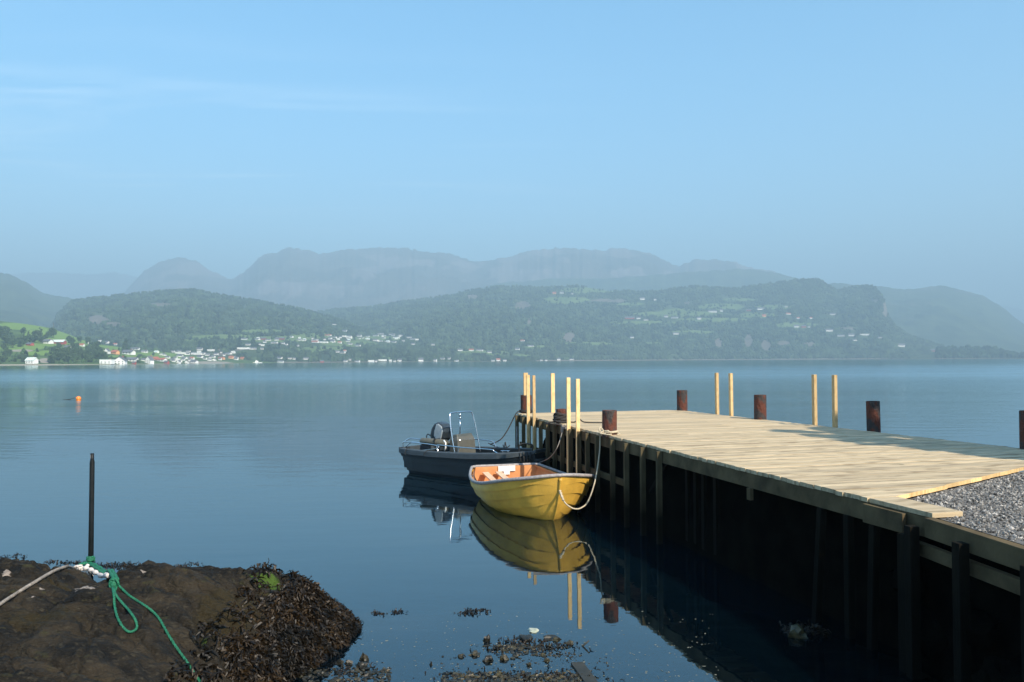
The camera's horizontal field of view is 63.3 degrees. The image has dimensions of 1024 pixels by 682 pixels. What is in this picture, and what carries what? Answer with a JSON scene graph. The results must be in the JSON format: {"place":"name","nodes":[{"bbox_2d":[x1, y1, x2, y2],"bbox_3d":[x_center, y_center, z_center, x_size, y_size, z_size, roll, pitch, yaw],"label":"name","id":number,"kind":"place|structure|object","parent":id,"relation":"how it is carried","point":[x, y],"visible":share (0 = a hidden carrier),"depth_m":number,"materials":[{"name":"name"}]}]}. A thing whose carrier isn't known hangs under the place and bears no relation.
{"place":"outdoors","nodes":[
{"label":"outdoors","id":0,"kind":"place"},
{"bbox_2d":[0,310,38,325],"bbox_3d":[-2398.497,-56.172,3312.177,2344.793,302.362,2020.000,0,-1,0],"label":"hill","id":1,"kind":"structure","parent":0,"point":[6,316],"depth_m":3083.13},
{"bbox_2d":[0,273,72,327],"bbox_3d":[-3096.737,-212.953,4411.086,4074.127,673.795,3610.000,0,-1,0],"label":"hill","id":2,"kind":"structure","parent":0,"point":[25,299],"depth_m":3925.92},
{"bbox_2d":[0,321,280,364],"bbox_3d":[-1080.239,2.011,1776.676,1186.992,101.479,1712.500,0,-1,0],"label":"green headland","id":3,"kind":"structure","parent":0,"point":[15,328],"depth_m":1358.36,"materials":[{"name":"green plant"}]},
{"bbox_2d":[0,326,6,336],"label":"tree","id":4,"kind":"object","parent":3,"relation":"on","point":[1,330],"visible":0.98,"depth_m":1253.27,"materials":[{"name":"green plant"}]},
{"bbox_2d":[0,343,8,349],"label":"tree","id":5,"kind":"object","parent":3,"relation":"on","point":[3,346],"visible":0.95,"depth_m":1129.36,"materials":[{"name":"green plant"}]},
{"bbox_2d":[1,334,8,342],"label":"tree","id":6,"kind":"object","parent":3,"relation":"on","point":[4,337],"visible":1,"depth_m":1194.82,"materials":[{"name":"green plant"}]},
{"bbox_2d":[3,330,12,334],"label":"tree","id":7,"kind":"object","parent":3,"relation":"on","point":[6,332],"visible":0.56,"depth_m":1250.30,"materials":[{"name":"green plant"}]},
{"bbox_2d":[8,339,16,347],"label":"tree","id":8,"kind":"object","parent":3,"relation":"on","point":[12,342],"visible":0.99,"depth_m":1163.30,"materials":[{"name":"green plant"}]},
{"bbox_2d":[16,340,24,346],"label":"tree","id":9,"kind":"object","parent":3,"relation":"on","point":[20,343],"visible":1,"depth_m":1181.06,"materials":[{"name":"green plant"}]},
{"bbox_2d":[20,327,26,334],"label":"tree","id":10,"kind":"object","parent":3,"relation":"on","point":[23,329],"visible":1,"depth_m":1309.96,"materials":[{"name":"green plant"}]},
{"bbox_2d":[20,335,28,343],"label":"tree","id":11,"kind":"object","parent":3,"relation":"on","point":[25,338],"visible":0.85,"depth_m":1207.45,"materials":[{"name":"green plant"}]},
{"bbox_2d":[24,334,34,341],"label":"tree","id":12,"kind":"object","parent":3,"relation":"on","point":[30,338],"visible":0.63,"depth_m":1231.91,"materials":[{"name":"green plant"}]},
{"bbox_2d":[24,357,38,363],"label":"house","id":13,"kind":"structure","parent":3,"relation":"on","point":[31,360],"depth_m":1023.45,"materials":[{"name":"wood"}]},
{"bbox_2d":[32,333,38,342],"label":"tree","id":14,"kind":"object","parent":3,"relation":"on","point":[36,336],"visible":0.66,"depth_m":1248.66,"materials":[{"name":"green plant"}]},
{"bbox_2d":[41,339,53,343],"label":"house","id":15,"kind":"structure","parent":3,"relation":"on","point":[47,341],"depth_m":1256.42,"materials":[{"name":"stone"}]},
{"bbox_2d":[45,354,55,360],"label":"tree","id":16,"kind":"object","parent":3,"relation":"on","point":[52,356],"visible":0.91,"depth_m":1045.79,"materials":[{"name":"green plant"}]},
{"bbox_2d":[48,327,56,337],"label":"tree","id":17,"kind":"object","parent":3,"relation":"on","point":[52,330],"visible":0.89,"depth_m":1360.92,"materials":[{"name":"green plant"}]},
{"bbox_2d":[52,352,61,359],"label":"tree","id":18,"kind":"object","parent":3,"relation":"on","point":[57,355],"visible":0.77,"depth_m":1066.31,"materials":[{"name":"green plant"}]},
{"bbox_2d":[54,346,63,355],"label":"tree","id":19,"kind":"object","parent":3,"relation":"on","point":[57,349],"visible":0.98,"depth_m":1068.92,"materials":[{"name":"green plant"}]},
{"bbox_2d":[53,339,66,343],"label":"house","id":20,"kind":"structure","parent":3,"relation":"on","point":[61,341],"depth_m":1281.34,"materials":[{"name":"paint"}]},
{"bbox_2d":[59,354,69,361],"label":"tree","id":21,"kind":"object","parent":3,"relation":"on","point":[64,357],"visible":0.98,"depth_m":1060.48,"materials":[{"name":"green plant"}]},
{"bbox_2d":[68,353,79,360],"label":"tree","id":22,"kind":"object","parent":3,"relation":"on","point":[75,356],"visible":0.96,"depth_m":1062.18,"materials":[{"name":"green plant"}]},
{"bbox_2d":[0,340,172,363],"bbox_3d":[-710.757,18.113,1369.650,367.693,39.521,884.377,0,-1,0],"label":"bushes","id":23,"kind":"object","parent":3,"relation":"on","point":[51,360],"visible":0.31,"depth_m":1088.29,"materials":[{"name":"green plant"}]},
{"bbox_2d":[83,354,90,360],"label":"tree","id":24,"kind":"object","parent":3,"relation":"on","point":[87,357],"visible":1,"depth_m":1074.68,"materials":[{"name":"green plant"}]},
{"bbox_2d":[85,337,91,343],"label":"tree","id":25,"kind":"object","parent":3,"relation":"on","point":[88,339],"visible":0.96,"depth_m":1483.04,"materials":[{"name":"green plant"}]},
{"bbox_2d":[92,341,100,346],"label":"tree","id":26,"kind":"object","parent":3,"relation":"on","point":[97,343],"visible":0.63,"depth_m":1328.49,"materials":[{"name":"green plant"}]},
{"bbox_2d":[92,350,101,358],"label":"tree","id":27,"kind":"object","parent":3,"relation":"on","point":[97,354],"visible":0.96,"depth_m":1149.86,"materials":[{"name":"green plant"}]},
{"bbox_2d":[100,351,108,358],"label":"tree","id":28,"kind":"object","parent":3,"relation":"on","point":[104,354],"visible":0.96,"depth_m":1097.83,"materials":[{"name":"green plant"}]},
{"bbox_2d":[99,359,114,363],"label":"house","id":29,"kind":"structure","parent":3,"relation":"on","point":[106,361],"depth_m":1062.94,"materials":[{"name":"wood"}]},
{"bbox_2d":[111,350,119,353],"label":"house","id":30,"kind":"structure","parent":3,"relation":"on","point":[115,351],"depth_m":1334.37,"materials":[{"name":"paint"}]},
{"bbox_2d":[115,356,127,363],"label":"house","id":31,"kind":"structure","parent":3,"relation":"on","point":[120,360],"depth_m":1102.89,"materials":[{"name":"stone"}]},
{"bbox_2d":[122,338,128,348],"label":"tree","id":32,"kind":"object","parent":3,"relation":"on","point":[125,343],"visible":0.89,"depth_m":1518.70,"materials":[{"name":"green plant"}]},
{"bbox_2d":[122,349,135,354],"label":"house","id":33,"kind":"structure","parent":3,"relation":"on","point":[130,352],"depth_m":1384.00,"materials":[{"name":"paint"}]},
{"bbox_2d":[127,357,138,361],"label":"house","id":34,"kind":"structure","parent":3,"relation":"on","point":[131,359],"depth_m":1207.89,"materials":[{"name":"wood"}]},
{"bbox_2d":[145,355,153,363],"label":"house","id":35,"kind":"structure","parent":3,"relation":"on","point":[149,359],"depth_m":1228.91,"materials":[{"name":"wood"}]},
{"bbox_2d":[155,358,167,360],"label":"house","id":36,"kind":"structure","parent":3,"relation":"on","point":[159,359],"depth_m":1338.63,"materials":[{"name":"wood"}]},
{"bbox_2d":[59,292,518,362],"bbox_3d":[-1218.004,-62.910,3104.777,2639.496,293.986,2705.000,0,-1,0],"label":"wooded hill","id":37,"kind":"structure","parent":0,"point":[97,318],"depth_m":2271.56,"materials":[{"name":"green plant"}]},
{"bbox_2d":[49,288,536,361],"bbox_3d":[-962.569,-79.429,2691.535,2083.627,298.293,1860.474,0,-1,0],"label":"forest","id":38,"kind":"object","parent":37,"relation":"on","point":[213,316],"visible":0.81,"depth_m":2371.00,"materials":[{"name":"green plant"}]},
{"bbox_2d":[124,247,795,311],"bbox_3d":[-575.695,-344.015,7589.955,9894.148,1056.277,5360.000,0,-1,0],"label":"mountains","id":39,"kind":"structure","parent":0,"point":[309,279],"depth_m":6917.38,"materials":[{"name":"blue stone"}]},
{"bbox_2d":[0,358,1023,634],"bbox_3d":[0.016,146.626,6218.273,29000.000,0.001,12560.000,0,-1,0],"label":"water","id":40,"kind":"structure","parent":0,"point":[298,468],"depth_m":23.09,"materials":[{"name":"blue liquid"}]},
{"bbox_2d":[0,553,24,559],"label":"floating seaweed","id":41,"kind":"object","parent":40,"relation":"on","point":[13,556],"visible":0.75,"depth_m":13.47,"materials":[{"name":"black plant"}]},
{"bbox_2d":[44,559,80,564],"bbox_3d":[-7.048,3.514,13.050,0.892,0.133,0.327,0,-1,9],"label":"floating seaweed","id":42,"kind":"object","parent":40,"relation":"on","point":[50,560],"visible":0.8,"depth_m":13.06,"materials":[{"name":"black plant"}]},
{"bbox_2d":[94,561,140,569],"bbox_3d":[-5.966,3.502,12.804,1.266,0.131,0.721,0,-1,-9],"label":"floating seaweed","id":43,"kind":"object","parent":40,"relation":"on","point":[120,566],"visible":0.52,"depth_m":12.84,"materials":[{"name":"black plant"}]},
{"bbox_2d":[173,561,202,565],"bbox_3d":[-5.024,3.499,12.817,0.527,0.127,0.388,1,-2,-32],"label":"floating seaweed","id":44,"kind":"object","parent":40,"relation":"on","point":[187,563],"visible":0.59,"depth_m":12.88,"materials":[{"name":"black plant"}]},
{"bbox_2d":[371,608,404,615],"bbox_3d":[-1.521,3.426,10.393,0.511,0.122,0.295,0,-1,0],"label":"floating seaweed","id":45,"kind":"object","parent":40,"relation":"on","point":[380,612],"visible":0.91,"depth_m":10.36,"materials":[{"name":"brown plant"}]},
{"bbox_2d":[453,608,490,615],"bbox_3d":[-0.487,3.415,10.384,0.456,0.124,0.365,-1,-1,19],"label":"floating seaweed","id":46,"kind":"object","parent":40,"relation":"on","point":[474,611],"visible":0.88,"depth_m":10.38,"materials":[{"name":"brown plant"}]},
{"bbox_2d":[399,411,551,479],"bbox_3d":[-0.934,2.957,22.426,4.672,2.072,1.760,-1,-2,40],"label":"motor boat","id":47,"kind":"object","parent":40,"relation":"on","point":[457,456],"visible":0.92,"depth_m":22.47,"materials":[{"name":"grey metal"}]},
{"bbox_2d":[483,634,489,646],"bbox_3d":[-0.284,3.363,9.320,0.078,0.141,0.062,0,-1,0],"label":"stone","id":48,"kind":"object","parent":40,"relation":"in","point":[486,640],"visible":0.93,"depth_m":9.31,"materials":[{"name":"grey stone"}]},
{"bbox_2d":[515,634,532,642],"bbox_3d":[0.134,3.369,9.411,0.210,0.074,0.218,0,-1,0],"label":"stone","id":49,"kind":"object","parent":40,"relation":"in","point":[522,637],"visible":0.91,"depth_m":9.36,"materials":[{"name":"grey stone"}]},
{"bbox_2d":[468,463,594,519],"bbox_3d":[0.382,3.153,17.854,2.425,1.134,4.172,0,-1,-16],"label":"yellow dinghy","id":50,"kind":"object","parent":40,"relation":"on","point":[529,490],"visible":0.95,"depth_m":16.37,"materials":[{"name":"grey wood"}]},
{"bbox_2d":[559,427,619,509],"bbox_3d":[1.565,2.478,16.366,0.521,1.504,1.643,-1,-2,40],"label":"mooring rope","id":51,"kind":"object","parent":50,"relation":"attached to","point":[603,432],"visible":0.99,"depth_m":16.60,"materials":[{"name":"white fabric"}]},
{"bbox_2d":[470,635,593,666],"bbox_3d":[0.215,3.385,9.116,1.356,0.130,0.758,0,-1,0],"label":"floating seaweed","id":52,"kind":"object","parent":40,"relation":"on","point":[526,643],"visible":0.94,"depth_m":9.12,"materials":[{"name":"brown plant"}]},
{"bbox_2d":[528,628,538,632],"bbox_3d":[0.238,3.369,9.661,0.145,0.048,0.149,-1,-2,29],"label":"shell","id":53,"kind":"object","parent":40,"relation":"on","point":[533,630],"visible":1,"depth_m":9.63},
{"bbox_2d":[361,610,716,681],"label":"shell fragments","id":54,"kind":"object","parent":40,"relation":"on","point":[557,651],"visible":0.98,"depth_m":8.76,"materials":[{"name":"white"}]},
{"bbox_2d":[544,658,550,663],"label":"stone","id":55,"kind":"object","parent":40,"relation":"on","point":[546,660],"visible":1,"depth_m":8.67,"materials":[{"name":"grey stone"}]},
{"bbox_2d":[543,635,560,641],"bbox_3d":[0.456,3.366,9.394,0.210,0.076,0.157,0,-1,0],"label":"stone","id":56,"kind":"object","parent":40,"relation":"in","point":[549,638],"visible":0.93,"depth_m":9.36,"materials":[{"name":"grey stone"}]},
{"bbox_2d":[565,640,573,646],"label":"stone","id":57,"kind":"object","parent":40,"relation":"on","point":[570,642],"visible":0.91,"depth_m":9.20,"materials":[{"name":"grey stone"}]},
{"bbox_2d":[0,0,1023,309],"label":"sky","id":58,"kind":"structure","parent":0,"point":[853,142],"materials":[{"name":"blue"}]},
{"bbox_2d":[10,271,1023,323],"bbox_3d":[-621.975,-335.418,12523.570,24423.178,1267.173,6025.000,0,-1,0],"label":"distant ridge","id":59,"kind":"structure","parent":0,"point":[75,286],"depth_m":11253.86,"materials":[{"name":"stone"}]},
{"bbox_2d":[306,633,928,681],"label":"seabed","id":60,"kind":"structure","parent":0,"point":[751,657],"depth_m":9.08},
{"bbox_2d":[0,557,368,681],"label":"boulder","id":61,"kind":"object","parent":60,"relation":"on","point":[62,625],"visible":0.71,"depth_m":7.83,"materials":[{"name":"brown stone"}]},
{"bbox_2d":[0,565,76,605],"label":"rope","id":62,"kind":"object","parent":61,"relation":"on","point":[5,600],"visible":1,"depth_m":8.19,"materials":[{"name":"white fabric"}]},
{"bbox_2d":[74,564,109,577],"bbox_3d":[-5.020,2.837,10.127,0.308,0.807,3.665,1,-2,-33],"label":"frayed rope","id":63,"kind":"object","parent":62,"relation":"attached to","point":[86,568],"visible":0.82,"depth_m":11.37,"materials":[{"name":"white fabric"}]},
{"bbox_2d":[88,453,94,578],"bbox_3d":[-6.010,2.531,11.858,0.082,1.849,0.072,0,-1,0],"label":"pole","id":64,"kind":"object","parent":61,"relation":"in","point":[91,509],"visible":0.89,"depth_m":11.84,"materials":[{"name":"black metal"}]},
{"bbox_2d":[78,556,119,589],"bbox_3d":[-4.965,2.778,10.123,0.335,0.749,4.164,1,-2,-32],"label":"rope knot","id":65,"kind":"object","parent":64,"relation":"attached to","point":[114,580],"visible":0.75,"depth_m":11.21,"materials":[{"name":"green fabric"}]},
{"bbox_2d":[111,586,137,632],"bbox_3d":[-3.776,2.558,7.957,0.153,0.260,0.915,1,-2,-40],"label":"rope loop","id":66,"kind":"object","parent":61,"relation":"on","point":[114,594],"visible":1,"depth_m":7.81,"materials":[{"name":"green fabric"}]},
{"bbox_2d":[118,585,200,681],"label":"rope","id":67,"kind":"object","parent":61,"relation":"on","point":[162,624],"visible":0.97,"depth_m":7.90,"materials":[{"name":"green fabric"}]},
{"bbox_2d":[161,558,368,681],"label":"seaweed","id":68,"kind":"object","parent":61,"relation":"on","point":[308,625],"visible":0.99,"depth_m":8.65,"materials":[{"name":"brown plant"}]},
{"bbox_2d":[335,659,343,667],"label":"stone","id":69,"kind":"object","parent":60,"relation":"on","point":[339,662],"visible":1,"depth_m":8.63,"materials":[{"name":"grey stone"}]},
{"bbox_2d":[343,660,352,666],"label":"stone","id":70,"kind":"object","parent":60,"relation":"on","point":[347,663],"visible":0.9,"depth_m":8.62,"materials":[{"name":"grey stone"}]},
{"bbox_2d":[356,662,367,669],"bbox_3d":[-1.543,3.353,8.568,0.129,0.088,0.121,-1,-2,38],"label":"stone","id":71,"kind":"object","parent":60,"relation":"on","point":[363,665],"visible":0.89,"depth_m":8.54,"materials":[{"name":"grey stone"}]},
{"bbox_2d":[359,653,368,662],"bbox_3d":[-1.554,3.360,8.749,0.094,0.148,0.075,1,-2,-44],"label":"stone","id":72,"kind":"object","parent":60,"relation":"on","point":[364,658],"visible":0.71,"depth_m":8.73,"materials":[{"name":"grey stone"}]},
{"bbox_2d":[362,671,372,676],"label":"stone","id":73,"kind":"object","parent":60,"relation":"on","point":[368,673],"visible":0.92,"depth_m":8.31,"materials":[{"name":"grey stone"}]},
{"bbox_2d":[299,643,609,681],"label":"pebbles","id":74,"kind":"object","parent":60,"relation":"on","point":[469,674],"visible":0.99,"depth_m":8.30,"materials":[{"name":"stone"}]},
{"bbox_2d":[306,662,623,681],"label":"floating seaweed","id":75,"kind":"object","parent":60,"relation":"on","point":[476,678],"visible":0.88,"depth_m":8.33,"materials":[{"name":"brown plant"}]},
{"bbox_2d":[468,650,479,658],"bbox_3d":[-0.404,3.354,8.886,0.129,0.088,0.109,0,-1,0],"label":"stone","id":76,"kind":"object","parent":60,"relation":"on","point":[472,654],"visible":1,"depth_m":8.86,"materials":[{"name":"grey stone"}]},
{"bbox_2d":[482,655,493,664],"bbox_3d":[-0.257,3.353,8.712,0.120,0.105,0.140,1,-2,-40],"label":"stone","id":77,"kind":"object","parent":60,"relation":"on","point":[489,658],"visible":0.98,"depth_m":8.68,"materials":[{"name":"grey stone"}]},
{"bbox_2d":[500,654,508,663],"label":"stone","id":78,"kind":"object","parent":60,"relation":"on","point":[504,658],"visible":1,"depth_m":8.73,"materials":[{"name":"grey stone"}]},
{"bbox_2d":[571,661,597,681],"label":"plank","id":79,"kind":"object","parent":60,"relation":"on","point":[580,668],"visible":1,"depth_m":8.34,"materials":[{"name":"grey wood"}]},
{"bbox_2d":[515,373,1023,678],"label":"timber dock","id":80,"kind":"object","parent":60,"relation":"on","point":[874,480],"visible":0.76,"depth_m":13.12,"materials":[{"name":"brown wood"}]},
{"bbox_2d":[516,426,517,447],"bbox_3d":[0.142,3.250,23.414,0.030,1.680,0.030,-1,-1,22],"label":"steel pipe","id":81,"kind":"object","parent":80,"relation":"attached to","point":[516,438],"visible":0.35,"depth_m":23.42,"materials":[{"name":"grey metal"}]},
{"bbox_2d":[521,395,531,412],"bbox_3d":[0.409,1.836,23.864,0.324,0.567,0.324,0,0,-43],"label":"mooring bollard","id":82,"kind":"object","parent":80,"relation":"on","point":[523,402],"visible":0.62,"depth_m":23.74,"materials":[{"name":"metal"}]},
{"bbox_2d":[491,411,520,443],"bbox_3d":[-0.181,2.459,23.525,1.053,0.916,0.069,1,-2,-35],"label":"mooring rope","id":83,"kind":"object","parent":82,"relation":"attached to","point":[508,427],"visible":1,"depth_m":23.57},
{"bbox_2d":[556,409,566,423],"bbox_3d":[1.188,1.832,20.020,0.251,0.388,0.251,-2,-2,31],"label":"mooring bollard","id":84,"kind":"object","parent":80,"relation":"on","point":[563,411],"visible":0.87,"depth_m":19.92,"materials":[{"name":"metal"}]},
{"bbox_2d":[561,425,566,432],"bbox_3d":[1.210,2.045,19.190,0.181,0.189,0.141,0,-1,0],"label":"rope knot","id":85,"kind":"object","parent":80,"relation":"attached to","point":[563,427],"visible":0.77,"depth_m":19.14,"materials":[{"name":"white fabric"}]},
{"bbox_2d":[539,431,562,462],"bbox_3d":[0.958,2.520,19.453,0.321,0.889,1.816,0,-1,-11],"label":"mooring rope","id":86,"kind":"object","parent":85,"relation":"attached to","point":[555,450],"visible":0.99,"depth_m":18.83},
{"bbox_2d":[545,412,601,425],"bbox_3d":[1.480,2.099,19.708,1.241,0.783,0.774,-1,-1,23],"label":"rope coil","id":87,"kind":"object","parent":80,"relation":"attached to","point":[561,417],"visible":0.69,"depth_m":19.83,"materials":[{"name":"grey fabric"}]},
{"bbox_2d":[602,410,616,437],"bbox_3d":[1.981,1.678,16.869,0.299,0.542,0.299,0,-2,17],"label":"mooring bollard","id":88,"kind":"object","parent":80,"relation":"on","point":[609,420],"visible":0.98,"depth_m":16.74,"materials":[{"name":"metal"}]},
{"bbox_2d":[677,390,687,410],"bbox_3d":[5.059,1.789,24.691,0.310,0.650,0.310,-1,-1,7],"label":"mooring bollard","id":89,"kind":"object","parent":80,"relation":"on","point":[681,400],"visible":0.95,"depth_m":24.56,"materials":[{"name":"metal"}]},
{"bbox_2d":[754,395,766,419],"bbox_3d":[6.252,1.688,20.915,0.306,0.665,0.306,-1,-1,36],"label":"mooring bollard","id":90,"kind":"object","parent":80,"relation":"on","point":[760,411],"visible":0.92,"depth_m":20.78,"materials":[{"name":"metal"}]},
{"bbox_2d":[866,401,880,432],"bbox_3d":[7.636,1.603,17.548,0.275,0.665,0.275,0,-2,-32],"label":"mooring bollard","id":91,"kind":"object","parent":80,"relation":"on","point":[873,422],"visible":0.94,"depth_m":17.43,"materials":[{"name":"metal"}]},
{"bbox_2d":[1019,410,1023,448],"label":"mooring bollard","id":92,"kind":"object","parent":80,"relation":"on","point":[1021,429],"visible":0.91,"depth_m":13.80,"materials":[{"name":"metal"}]},
{"bbox_2d":[788,624,807,646],"bbox_3d":[3.241,3.349,9.454,0.250,0.232,0.242,0,-1,0],"label":"boulder","id":93,"kind":"object","parent":60,"relation":"on","point":[795,632],"visible":1,"depth_m":9.37,"materials":[{"name":"stone"}]},
{"bbox_2d":[779,619,833,647],"bbox_3d":[3.389,3.386,9.577,0.605,0.284,0.484,0,-1,0],"label":"floating seaweed","id":94,"kind":"object","parent":60,"relation":"on","point":[809,629],"visible":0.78,"depth_m":9.52,"materials":[{"name":"brown plant"}]},
{"bbox_2d":[886,517,1023,681],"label":"retaining wall","id":95,"kind":"structure","parent":60,"relation":"on","point":[974,627],"depth_m":7.42,"materials":[{"name":"brown wood"}]},
{"bbox_2d":[327,281,932,360],"bbox_3d":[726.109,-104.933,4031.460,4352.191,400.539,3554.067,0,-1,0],"label":"long wooded hill","id":96,"kind":"structure","parent":0,"point":[748,339],"depth_m":3451.95,"materials":[{"name":"green plant"}]},
{"bbox_2d":[317,277,958,359],"bbox_3d":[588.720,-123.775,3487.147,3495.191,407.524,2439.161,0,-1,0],"label":"forest","id":97,"kind":"object","parent":96,"relation":"on","point":[578,350],"visible":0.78,"depth_m":3293.22,"materials":[{"name":"green plant"}]},
{"bbox_2d":[461,269,798,291],"bbox_3d":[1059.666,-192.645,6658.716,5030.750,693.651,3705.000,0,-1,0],"label":"mountain foothill","id":98,"kind":"structure","parent":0,"point":[731,278],"depth_m":6167.85,"materials":[{"name":"grey stone"}]},
{"bbox_2d":[830,283,1023,352],"bbox_3d":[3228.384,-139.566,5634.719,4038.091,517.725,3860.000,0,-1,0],"label":"mountain","id":99,"kind":"structure","parent":0,"point":[946,316],"depth_m":4650.61,"materials":[{"name":"grey stone"}]},
{"bbox_2d":[897,471,1023,680],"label":"gravel yard","id":100,"kind":"structure","parent":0,"point":[1002,605],"depth_m":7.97,"materials":[{"name":"grey gravel"}]},
{"bbox_2d":[910,351,1012,358],"bbox_3d":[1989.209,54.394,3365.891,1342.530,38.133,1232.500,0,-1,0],"label":"headland","id":101,"kind":"structure","parent":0,"point":[929,356],"depth_m":2773.01,"materials":[{"name":"grey stone"}]},
{"bbox_2d":[935,344,1023,358],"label":"forest","id":102,"kind":"object","parent":101,"relation":"on","point":[978,351],"visible":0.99,"depth_m":2791.17,"materials":[{"name":"green plant"}]}
]}

